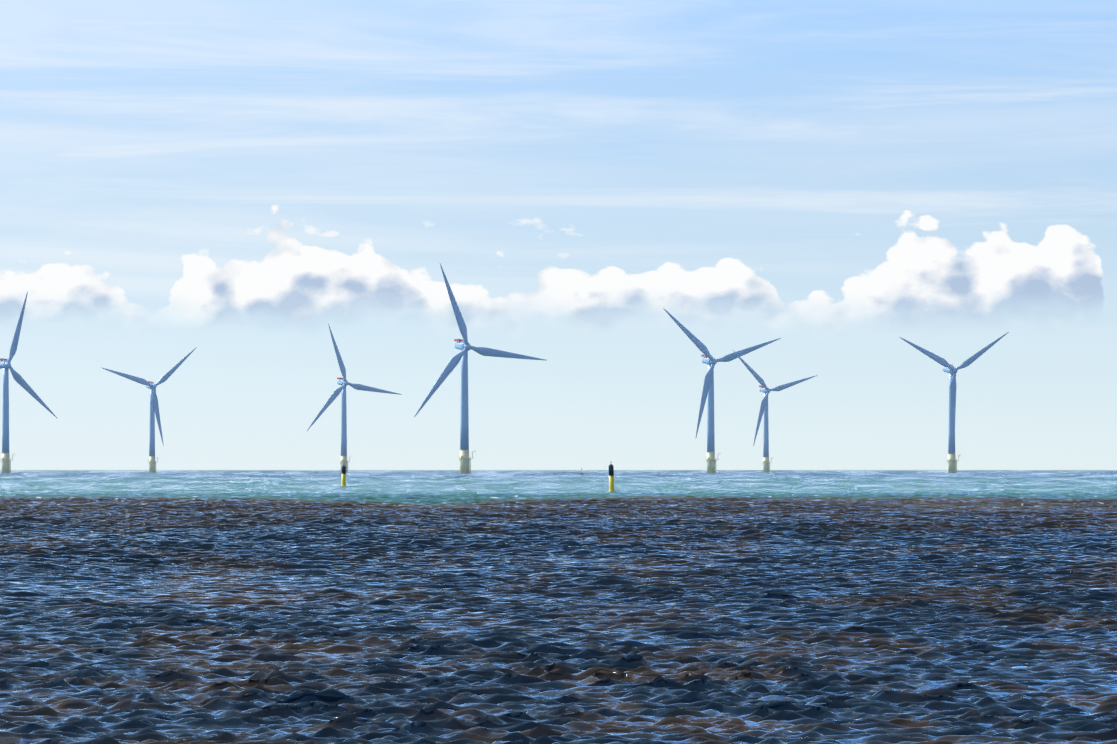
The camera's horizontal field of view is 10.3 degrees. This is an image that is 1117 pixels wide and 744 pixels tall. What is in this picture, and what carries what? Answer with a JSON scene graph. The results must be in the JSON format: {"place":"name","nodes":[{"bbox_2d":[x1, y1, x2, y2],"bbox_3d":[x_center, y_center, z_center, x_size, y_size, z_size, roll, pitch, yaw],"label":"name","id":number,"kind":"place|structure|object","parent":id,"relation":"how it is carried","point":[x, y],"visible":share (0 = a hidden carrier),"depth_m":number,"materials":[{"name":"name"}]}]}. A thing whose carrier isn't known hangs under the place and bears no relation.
{"place":"outdoors","nodes":[
{"label":"outdoors","id":0,"kind":"place"},
{"bbox_2d":[0,470,1116,743],"bbox_3d":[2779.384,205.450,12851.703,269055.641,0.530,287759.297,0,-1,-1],"label":"sea","id":1,"kind":"structure","parent":0,"point":[560,606],"depth_m":135.94,"materials":[{"name":"liquid"}]},
{"bbox_2d":[0,291,56,472],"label":"turbine","id":2,"kind":"object","parent":1,"relation":"in","point":[5,365],"visible":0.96,"depth_m":5284.16,"materials":[{"name":"paint"}]},
{"bbox_2d":[102,347,196,472],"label":"turbine","id":3,"kind":"object","parent":1,"relation":"in","point":[154,405],"visible":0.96,"depth_m":6658.37,"materials":[{"name":"paint"}]},
{"bbox_2d":[340,466,346,485],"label":"spar buoy","id":4,"kind":"object","parent":1,"relation":"in","point":[343,481],"visible":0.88,"depth_m":1184.09,"materials":[{"name":"yellow metal"}]},
{"bbox_2d":[307,324,401,472],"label":"turbine","id":5,"kind":"object","parent":1,"relation":"in","point":[343,382],"visible":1,"depth_m":6384.47,"materials":[{"name":"paint"}]},
{"bbox_2d":[415,264,544,473],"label":"turbine","id":6,"kind":"object","parent":1,"relation":"in","point":[464,346],"visible":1,"depth_m":4498.64,"materials":[{"name":"paint"}]},
{"bbox_2d":[608,461,615,491],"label":"spar buoy","id":7,"kind":"object","parent":1,"relation":"in","point":[611,478],"visible":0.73,"depth_m":853.00,"materials":[{"name":"yellow metal"}]},
{"bbox_2d":[663,308,780,472],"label":"turbine","id":8,"kind":"object","parent":1,"relation":"in","point":[711,362],"visible":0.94,"depth_m":5108.47,"materials":[{"name":"paint"}]},
{"bbox_2d":[738,357,817,471],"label":"turbine","id":9,"kind":"object","parent":1,"relation":"in","point":[765,389],"visible":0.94,"depth_m":6990.10,"materials":[{"name":"paint"}]},
{"bbox_2d":[900,332,1007,472],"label":"turbine","id":10,"kind":"object","parent":1,"relation":"in","point":[951,370],"visible":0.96,"depth_m":5567.27,"materials":[{"name":"paint"}]},
{"bbox_2d":[0,0,1116,469],"label":"sky","id":11,"kind":"structure","parent":0,"point":[233,181],"materials":[{"name":"blue"}]}
]}

